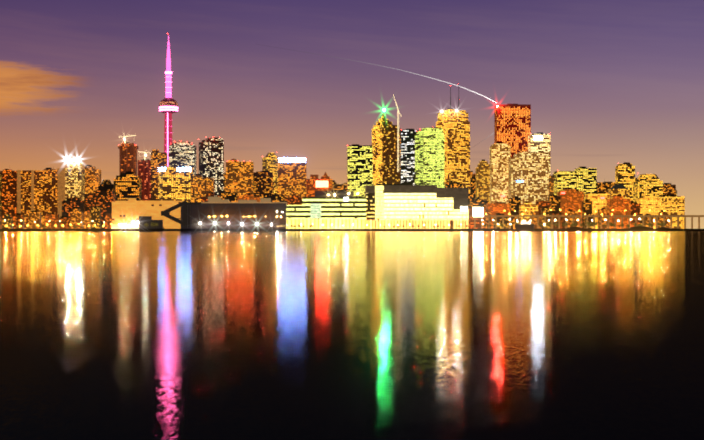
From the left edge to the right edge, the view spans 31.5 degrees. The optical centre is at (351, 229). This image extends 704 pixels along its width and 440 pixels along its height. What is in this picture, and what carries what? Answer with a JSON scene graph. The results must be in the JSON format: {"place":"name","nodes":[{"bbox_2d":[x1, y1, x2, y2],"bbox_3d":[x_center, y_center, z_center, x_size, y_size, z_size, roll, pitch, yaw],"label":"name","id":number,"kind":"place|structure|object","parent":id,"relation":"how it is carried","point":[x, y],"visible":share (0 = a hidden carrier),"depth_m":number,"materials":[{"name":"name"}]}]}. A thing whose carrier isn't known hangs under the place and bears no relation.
{"place":"outdoors","nodes":[
{"label":"outdoors","id":0,"kind":"place"},
{"bbox_2d":[0,231,703,439],"bbox_3d":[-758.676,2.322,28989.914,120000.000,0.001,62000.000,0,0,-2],"label":"water","id":1,"kind":"structure","parent":0,"point":[351,335],"depth_m":27.27,"materials":[{"name":"black liquid"}]},
{"bbox_2d":[0,229,703,230],"bbox_3d":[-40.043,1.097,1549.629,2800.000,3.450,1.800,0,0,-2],"label":"quay wall","id":2,"kind":"structure","parent":1,"relation":"in","point":[347,229],"depth_m":1549.48,"materials":[{"name":"concrete"}]},
{"bbox_2d":[515,220,534,230],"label":"moored boat","id":3,"kind":"object","parent":1,"relation":"on","point":[523,225],"visible":0.94,"depth_m":1541.46,"materials":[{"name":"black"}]},
{"bbox_2d":[0,0,703,228],"label":"sky","id":4,"kind":"structure","parent":0,"point":[611,83],"materials":[{"name":"purple"}]},
{"bbox_2d":[393,94,400,171],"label":"tower crane","id":5,"kind":"object","parent":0,"point":[397,134],"visible":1,"depth_m":3093.46,"materials":[{"name":"beige metal"}]},
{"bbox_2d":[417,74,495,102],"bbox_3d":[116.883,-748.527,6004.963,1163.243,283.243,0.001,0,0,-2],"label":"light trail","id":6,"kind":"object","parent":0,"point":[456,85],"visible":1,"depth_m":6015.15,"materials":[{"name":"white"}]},
{"bbox_2d":[473,207,482,216],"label":"billboard sign","id":7,"kind":"object","parent":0,"point":[477,211],"visible":1,"depth_m":1905.48,"materials":[{"name":"grey metal"}]},
{"label":"ground","id":8,"kind":"structure","parent":0,"visible":0},
{"bbox_2d":[0,173,1,214],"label":"building","id":9,"kind":"structure","parent":8,"relation":"on","point":[0,193],"depth_m":2894.37,"materials":[{"name":"black"}]},
{"bbox_2d":[2,214,12,228],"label":"building","id":10,"kind":"structure","parent":8,"relation":"on","point":[7,219],"depth_m":2306.98,"materials":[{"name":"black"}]},
{"bbox_2d":[0,169,16,228],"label":"building","id":11,"kind":"structure","parent":8,"relation":"on","point":[9,191],"depth_m":2900.01,"materials":[{"name":"red"}]},
{"bbox_2d":[14,213,23,228],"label":"building","id":12,"kind":"structure","parent":8,"relation":"on","point":[18,217],"depth_m":2391.42,"materials":[{"name":"orange"}]},
{"bbox_2d":[29,211,40,228],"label":"building","id":13,"kind":"structure","parent":8,"relation":"on","point":[34,216],"depth_m":2377.45,"materials":[{"name":"orange"}]},
{"bbox_2d":[17,167,57,228],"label":"building","id":14,"kind":"structure","parent":8,"relation":"on","point":[37,190],"depth_m":2881.83,"materials":[{"name":"black"}]},
{"bbox_2d":[45,213,58,228],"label":"building","id":15,"kind":"structure","parent":8,"relation":"on","point":[51,220],"depth_m":2301.03,"materials":[{"name":"orange"}]},
{"bbox_2d":[59,216,69,228],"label":"building","id":16,"kind":"structure","parent":8,"relation":"on","point":[64,221],"depth_m":2391.98,"materials":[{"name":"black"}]},
{"bbox_2d":[58,160,84,217],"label":"building","id":17,"kind":"structure","parent":8,"relation":"on","point":[71,180],"depth_m":2863.98,"materials":[{"name":"yellow"}]},
{"bbox_2d":[62,197,85,217],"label":"building","id":18,"kind":"structure","parent":8,"relation":"on","point":[69,204],"depth_m":2605.47,"materials":[{"name":"black"}]},
{"bbox_2d":[70,207,82,228],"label":"building","id":19,"kind":"structure","parent":8,"relation":"on","point":[76,216],"depth_m":2353.29,"materials":[{"name":"orange"}]},
{"bbox_2d":[83,211,90,228],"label":"building","id":20,"kind":"structure","parent":8,"relation":"on","point":[86,218],"depth_m":2302.00,"materials":[{"name":"orange"}]},
{"bbox_2d":[85,165,100,193],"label":"building","id":21,"kind":"structure","parent":8,"relation":"on","point":[92,178],"depth_m":2934.88,"materials":[{"name":"orange"}]},
{"bbox_2d":[90,206,100,228],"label":"building","id":22,"kind":"structure","parent":8,"relation":"on","point":[95,212],"depth_m":2313.18,"materials":[{"name":"black"}]},
{"bbox_2d":[84,190,115,228],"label":"building","id":23,"kind":"structure","parent":8,"relation":"on","point":[103,200],"depth_m":2627.06,"materials":[{"name":"black"}]},
{"bbox_2d":[98,180,114,193],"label":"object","id":24,"kind":"object","parent":8,"relation":"on","point":[108,185],"visible":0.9,"depth_m":2746.82,"materials":[{"name":"black"}]},
{"bbox_2d":[106,213,111,228],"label":"building","id":25,"kind":"structure","parent":8,"relation":"on","point":[108,219],"depth_m":2296.28,"materials":[{"name":"orange"}]},
{"bbox_2d":[114,171,141,200],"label":"building","id":26,"kind":"structure","parent":8,"relation":"on","point":[128,184],"depth_m":2837.70,"materials":[{"name":"orange"}]},
{"bbox_2d":[118,142,137,175],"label":"building","id":27,"kind":"structure","parent":8,"relation":"on","point":[127,156],"depth_m":3285.57,"materials":[{"name":"black"}]},
{"bbox_2d":[138,159,150,200],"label":"building","id":28,"kind":"structure","parent":8,"relation":"on","point":[144,170],"depth_m":3236.94,"materials":[{"name":"red"}]},
{"bbox_2d":[111,198,182,228],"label":"low building","id":29,"kind":"structure","parent":8,"relation":"on","point":[127,213],"depth_m":1692.71,"materials":[{"name":"tan concrete"}]},
{"bbox_2d":[151,150,167,200],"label":"building","id":30,"kind":"structure","parent":8,"relation":"on","point":[158,159],"depth_m":3187.87,"materials":[{"name":"orange"}]},
{"bbox_2d":[159,36,177,166],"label":"communications tower","id":31,"kind":"structure","parent":8,"relation":"on","point":[168,105],"depth_m":3608.35,"materials":[{"name":"pink"}]},
{"bbox_2d":[158,167,192,201],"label":"building","id":32,"kind":"structure","parent":8,"relation":"on","point":[171,183],"depth_m":2805.72,"materials":[{"name":"yellow"}]},
{"bbox_2d":[158,167,165,170],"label":"illuminated sign","id":33,"kind":"object","parent":32,"relation":"attached to","point":[161,168],"visible":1,"depth_m":2788.64,"materials":[{"name":"grey metal"}]},
{"bbox_2d":[177,167,190,171],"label":"illuminated sign","id":34,"kind":"object","parent":32,"relation":"attached to","point":[183,169],"visible":1,"depth_m":2789.92,"materials":[{"name":"grey metal"}]},
{"bbox_2d":[161,181,200,226],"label":"crane","id":35,"kind":"object","parent":8,"relation":"on","point":[166,213],"visible":1,"depth_m":1678.99,"materials":[{"name":"black metal"}]},
{"bbox_2d":[169,142,195,174],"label":"building","id":36,"kind":"structure","parent":8,"relation":"on","point":[182,154],"depth_m":3090.05,"materials":[{"name":"white"}]},
{"bbox_2d":[191,174,213,201],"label":"building","id":37,"kind":"structure","parent":8,"relation":"on","point":[200,186],"depth_m":2742.13,"materials":[{"name":"orange"}]},
{"bbox_2d":[201,192,219,201],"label":"building","id":38,"kind":"structure","parent":8,"relation":"on","point":[205,198],"depth_m":2493.15,"materials":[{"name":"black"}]},
{"bbox_2d":[199,136,223,195],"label":"building","id":39,"kind":"structure","parent":8,"relation":"on","point":[211,157],"depth_m":3007.99,"materials":[{"name":"black"}]},
{"bbox_2d":[224,173,225,192],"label":"building","id":40,"kind":"structure","parent":8,"relation":"on","point":[224,182],"depth_m":3042.75,"materials":[{"name":"black"}]},
{"bbox_2d":[219,192,237,201],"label":"building","id":41,"kind":"structure","parent":8,"relation":"on","point":[231,197],"depth_m":2594.12,"materials":[{"name":"orange"}]},
{"bbox_2d":[181,197,286,228],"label":"waterfront building","id":42,"kind":"structure","parent":8,"relation":"on","point":[264,212],"depth_m":1697.53,"materials":[{"name":"black metal"}]},
{"bbox_2d":[226,159,253,196],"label":"building","id":43,"kind":"structure","parent":8,"relation":"on","point":[240,178],"depth_m":2993.87,"materials":[{"name":"orange"}]},
{"bbox_2d":[237,193,260,201],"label":"building","id":44,"kind":"structure","parent":8,"relation":"on","point":[248,196],"depth_m":2495.65,"materials":[{"name":"orange"}]},
{"bbox_2d":[254,171,272,196],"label":"building","id":45,"kind":"structure","parent":8,"relation":"on","point":[263,182],"depth_m":3075.19,"materials":[{"name":"black"}]},
{"bbox_2d":[262,153,277,193],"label":"building","id":46,"kind":"structure","parent":8,"relation":"on","point":[269,162],"depth_m":3207.99,"materials":[{"name":"orange"}]},
{"bbox_2d":[260,194,285,201],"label":"building","id":47,"kind":"structure","parent":8,"relation":"on","point":[277,198],"depth_m":2546.74,"materials":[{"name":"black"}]},
{"bbox_2d":[278,157,305,197],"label":"building","id":48,"kind":"structure","parent":8,"relation":"on","point":[291,178],"depth_m":2897.22,"materials":[{"name":"orange"}]},
{"bbox_2d":[279,158,305,162],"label":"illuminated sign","id":49,"kind":"object","parent":48,"relation":"attached to","point":[292,160],"visible":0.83,"depth_m":2896.20,"materials":[{"name":"grey metal"}]},
{"bbox_2d":[286,194,301,204],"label":"building","id":50,"kind":"structure","parent":8,"relation":"on","point":[294,199],"depth_m":2497.74,"materials":[{"name":"orange"}]},
{"bbox_2d":[306,172,331,196],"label":"hotel building","id":51,"kind":"structure","parent":8,"relation":"on","point":[311,188],"depth_m":3248.54,"materials":[{"name":"orange"}]},
{"bbox_2d":[316,181,327,187],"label":"illuminated sign","id":52,"kind":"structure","parent":51,"relation":"attached to","point":[321,184],"depth_m":3247.90,"materials":[{"name":"grey metal"}]},
{"bbox_2d":[287,190,365,228],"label":"waterfront building","id":53,"kind":"structure","parent":8,"relation":"on","point":[333,209],"depth_m":1600.35,"materials":[{"name":"yellow"}]},
{"bbox_2d":[332,184,346,189],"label":"building","id":54,"kind":"structure","parent":8,"relation":"on","point":[336,186],"depth_m":3400.23,"materials":[{"name":"black"}]},
{"bbox_2d":[347,144,372,196],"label":"building","id":55,"kind":"structure","parent":8,"relation":"on","point":[359,168],"depth_m":3001.41,"materials":[{"name":"yellow"}]},
{"bbox_2d":[372,113,400,184],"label":"building","id":56,"kind":"structure","parent":8,"relation":"on","point":[384,136],"depth_m":3120.05,"materials":[{"name":"yellow"}]},
{"bbox_2d":[401,129,420,184],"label":"building","id":57,"kind":"structure","parent":8,"relation":"on","point":[407,156],"depth_m":3354.97,"materials":[{"name":"black"}]},
{"bbox_2d":[365,184,467,228],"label":"waterfront building","id":58,"kind":"structure","parent":8,"relation":"on","point":[388,206],"depth_m":1603.35,"materials":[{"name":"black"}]},
{"bbox_2d":[460,206,467,211],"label":"illuminated sign","id":59,"kind":"object","parent":58,"relation":"attached to","point":[463,208],"visible":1,"depth_m":1602.13,"materials":[{"name":"grey metal"}]},
{"bbox_2d":[415,127,444,187],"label":"building","id":60,"kind":"structure","parent":8,"relation":"on","point":[430,156],"depth_m":3072.57,"materials":[{"name":"yellow"}]},
{"bbox_2d":[436,109,469,193],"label":"building","id":61,"kind":"structure","parent":8,"relation":"on","point":[454,124],"depth_m":3226.78,"materials":[{"name":"yellow"}]},
{"bbox_2d":[450,86,459,109],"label":"roof antennas","id":62,"kind":"object","parent":61,"relation":"on","point":[450,100],"visible":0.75,"depth_m":3222.11,"materials":[{"name":"grey metal"}]},
{"bbox_2d":[445,181,461,187],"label":"building","id":63,"kind":"structure","parent":8,"relation":"on","point":[452,184],"depth_m":2907.15,"materials":[{"name":"orange"}]},
{"bbox_2d":[468,194,473,207],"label":"building","id":64,"kind":"structure","parent":8,"relation":"on","point":[470,197],"depth_m":2607.22,"materials":[{"name":"orange"}]},
{"bbox_2d":[470,177,474,198],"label":"building","id":65,"kind":"structure","parent":8,"relation":"on","point":[472,186],"depth_m":3108.83,"materials":[{"name":"black"}]},
{"bbox_2d":[468,207,483,228],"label":"building","id":66,"kind":"structure","parent":8,"relation":"on","point":[471,220],"depth_m":2306.51,"materials":[{"name":"orange"}]},
{"bbox_2d":[470,197,488,211],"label":"building","id":67,"kind":"structure","parent":8,"relation":"on","point":[478,202],"depth_m":2457.41,"materials":[{"name":"orange"}]},
{"bbox_2d":[475,159,489,202],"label":"building","id":68,"kind":"structure","parent":8,"relation":"on","point":[482,179],"depth_m":3009.30,"materials":[{"name":"orange"}]},
{"bbox_2d":[484,210,490,228],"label":"building","id":69,"kind":"structure","parent":8,"relation":"on","point":[486,218],"depth_m":2379.15,"materials":[{"name":"orange"}]},
{"bbox_2d":[486,202,509,228],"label":"building","id":70,"kind":"structure","parent":8,"relation":"on","point":[496,207],"depth_m":2408.12,"materials":[{"name":"orange"}]},
{"bbox_2d":[490,142,510,202],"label":"building","id":71,"kind":"structure","parent":8,"relation":"on","point":[500,154],"depth_m":2960.14,"materials":[{"name":"orange"}]},
{"bbox_2d":[493,213,508,228],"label":"building","id":72,"kind":"structure","parent":8,"relation":"on","point":[499,219],"depth_m":2340.83,"materials":[{"name":"orange"}]},
{"bbox_2d":[494,104,530,157],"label":"skyscraper","id":73,"kind":"structure","parent":8,"relation":"on","point":[512,125],"depth_m":3312.34,"materials":[{"name":"orange"}]},
{"bbox_2d":[508,196,520,228],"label":"building","id":74,"kind":"structure","parent":8,"relation":"on","point":[515,202],"depth_m":2509.26,"materials":[{"name":"black"}]},
{"bbox_2d":[508,152,548,204],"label":"building","id":75,"kind":"structure","parent":8,"relation":"on","point":[530,170],"depth_m":2911.87,"materials":[{"name":"yellow"}]},
{"bbox_2d":[519,201,537,223],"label":"building","id":76,"kind":"structure","parent":8,"relation":"on","point":[529,207],"depth_m":2389.61,"materials":[{"name":"yellow"}]},
{"bbox_2d":[532,212,541,228],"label":"building","id":77,"kind":"structure","parent":8,"relation":"on","point":[534,220],"depth_m":2364.85,"materials":[{"name":"orange"}]},
{"bbox_2d":[528,132,549,175],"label":"skyscraper","id":78,"kind":"structure","parent":8,"relation":"on","point":[543,145],"depth_m":3213.86,"materials":[{"name":"beige"}]},
{"bbox_2d":[533,136,542,139],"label":"white sign","id":79,"kind":"object","parent":78,"relation":"attached to","point":[537,137],"visible":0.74,"depth_m":3212.43,"materials":[{"name":"grey metal"}]},
{"bbox_2d":[536,201,550,214],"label":"building","id":80,"kind":"structure","parent":8,"relation":"on","point":[540,204],"depth_m":2410.30,"materials":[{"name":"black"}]},
{"bbox_2d":[541,206,550,228],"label":"building","id":81,"kind":"structure","parent":8,"relation":"on","point":[545,210],"depth_m":2366.78,"materials":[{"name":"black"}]},
{"bbox_2d":[549,176,553,195],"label":"building","id":82,"kind":"structure","parent":8,"relation":"on","point":[551,185],"depth_m":3114.01,"materials":[{"name":"black"}]},
{"bbox_2d":[548,195,560,211],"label":"building","id":83,"kind":"structure","parent":8,"relation":"on","point":[554,200],"depth_m":2511.45,"materials":[{"name":"black"}]},
{"bbox_2d":[551,212,565,228],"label":"building","id":84,"kind":"structure","parent":8,"relation":"on","point":[562,220],"depth_m":2443.62,"materials":[{"name":"orange"}]},
{"bbox_2d":[557,188,583,227],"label":"building","id":85,"kind":"structure","parent":8,"relation":"on","point":[572,198],"depth_m":2512.38,"materials":[{"name":"orange"}]},
{"bbox_2d":[566,209,577,227],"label":"building","id":86,"kind":"structure","parent":8,"relation":"on","point":[569,212],"depth_m":2379.11,"materials":[{"name":"orange"}]},
{"bbox_2d":[554,167,596,200],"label":"building","id":87,"kind":"structure","parent":8,"relation":"on","point":[584,179],"depth_m":3015.46,"materials":[{"name":"yellow"}]},
{"bbox_2d":[504,210,664,228],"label":"street lamps","id":88,"kind":"object","parent":8,"relation":"on","point":[526,217],"depth_m":2237.79,"materials":[{"name":"grey metal"}]},
{"bbox_2d":[468,215,703,228],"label":"gardiner expressway","id":89,"kind":"structure","parent":8,"relation":"on","point":[593,216],"depth_m":2155.72,"materials":[{"name":"brown concrete"}]},
{"bbox_2d":[582,199,591,228],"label":"building","id":90,"kind":"structure","parent":8,"relation":"on","point":[586,205],"depth_m":2392.53,"materials":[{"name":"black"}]},
{"bbox_2d":[584,213,593,228],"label":"building","id":91,"kind":"structure","parent":8,"relation":"on","point":[590,219],"depth_m":2365.37,"materials":[{"name":"orange"}]},
{"bbox_2d":[585,192,609,228],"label":"building","id":92,"kind":"structure","parent":8,"relation":"on","point":[597,201],"depth_m":2463.37,"materials":[{"name":"yellow"}]},
{"bbox_2d":[598,208,608,228],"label":"building","id":93,"kind":"structure","parent":8,"relation":"on","point":[603,211],"depth_m":2316.96,"materials":[{"name":"orange"}]},
{"bbox_2d":[597,181,614,193],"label":"building","id":94,"kind":"structure","parent":8,"relation":"on","point":[604,186],"depth_m":3419.12,"materials":[{"name":"orange"}]},
{"bbox_2d":[606,195,630,228],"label":"building","id":95,"kind":"structure","parent":8,"relation":"on","point":[618,205],"depth_m":2414.37,"materials":[{"name":"orange"}]},
{"bbox_2d":[608,189,629,197],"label":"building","id":96,"kind":"structure","parent":8,"relation":"on","point":[624,193],"depth_m":2615.64,"materials":[{"name":"orange"}]},
{"bbox_2d":[610,184,627,188],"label":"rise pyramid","id":97,"kind":"object","parent":96,"relation":"on","point":[618,186],"visible":0.77,"depth_m":2619.76,"materials":[{"name":"black"}]},
{"bbox_2d":[615,162,634,201],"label":"skyscraper","id":98,"kind":"structure","parent":8,"relation":"on","point":[625,174],"depth_m":3219.69,"materials":[{"name":"yellow"}]},
{"bbox_2d":[631,202,639,227],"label":"building","id":99,"kind":"structure","parent":8,"relation":"on","point":[635,207],"depth_m":2415.03,"materials":[{"name":"orange"}]},
{"bbox_2d":[629,226,651,228],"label":"aggregate pile","id":100,"kind":"object","parent":8,"relation":"on","point":[640,227],"visible":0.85,"depth_m":1581.45,"materials":[{"name":"brown"}]},
{"bbox_2d":[633,174,662,201],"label":"building","id":101,"kind":"structure","parent":8,"relation":"on","point":[648,184],"depth_m":3020.30,"materials":[{"name":"yellow"}]},
{"bbox_2d":[644,214,652,227],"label":"building","id":102,"kind":"structure","parent":8,"relation":"on","point":[646,219],"depth_m":2407.89,"materials":[{"name":"orange"}]},
{"bbox_2d":[637,195,661,228],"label":"building","id":103,"kind":"structure","parent":8,"relation":"on","point":[652,204],"depth_m":2516.62,"materials":[{"name":"yellow"}]},
{"bbox_2d":[658,210,669,228],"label":"building","id":104,"kind":"structure","parent":8,"relation":"on","point":[660,219],"depth_m":2354.17,"materials":[{"name":"orange"}]},
{"bbox_2d":[663,183,675,194],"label":"building","id":105,"kind":"structure","parent":8,"relation":"on","point":[669,189],"depth_m":3423.89,"materials":[{"name":"orange"}]},
{"bbox_2d":[657,195,684,228],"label":"building","id":106,"kind":"structure","parent":8,"relation":"on","point":[673,204],"depth_m":2568.15,"materials":[{"name":"yellow"}]}
]}

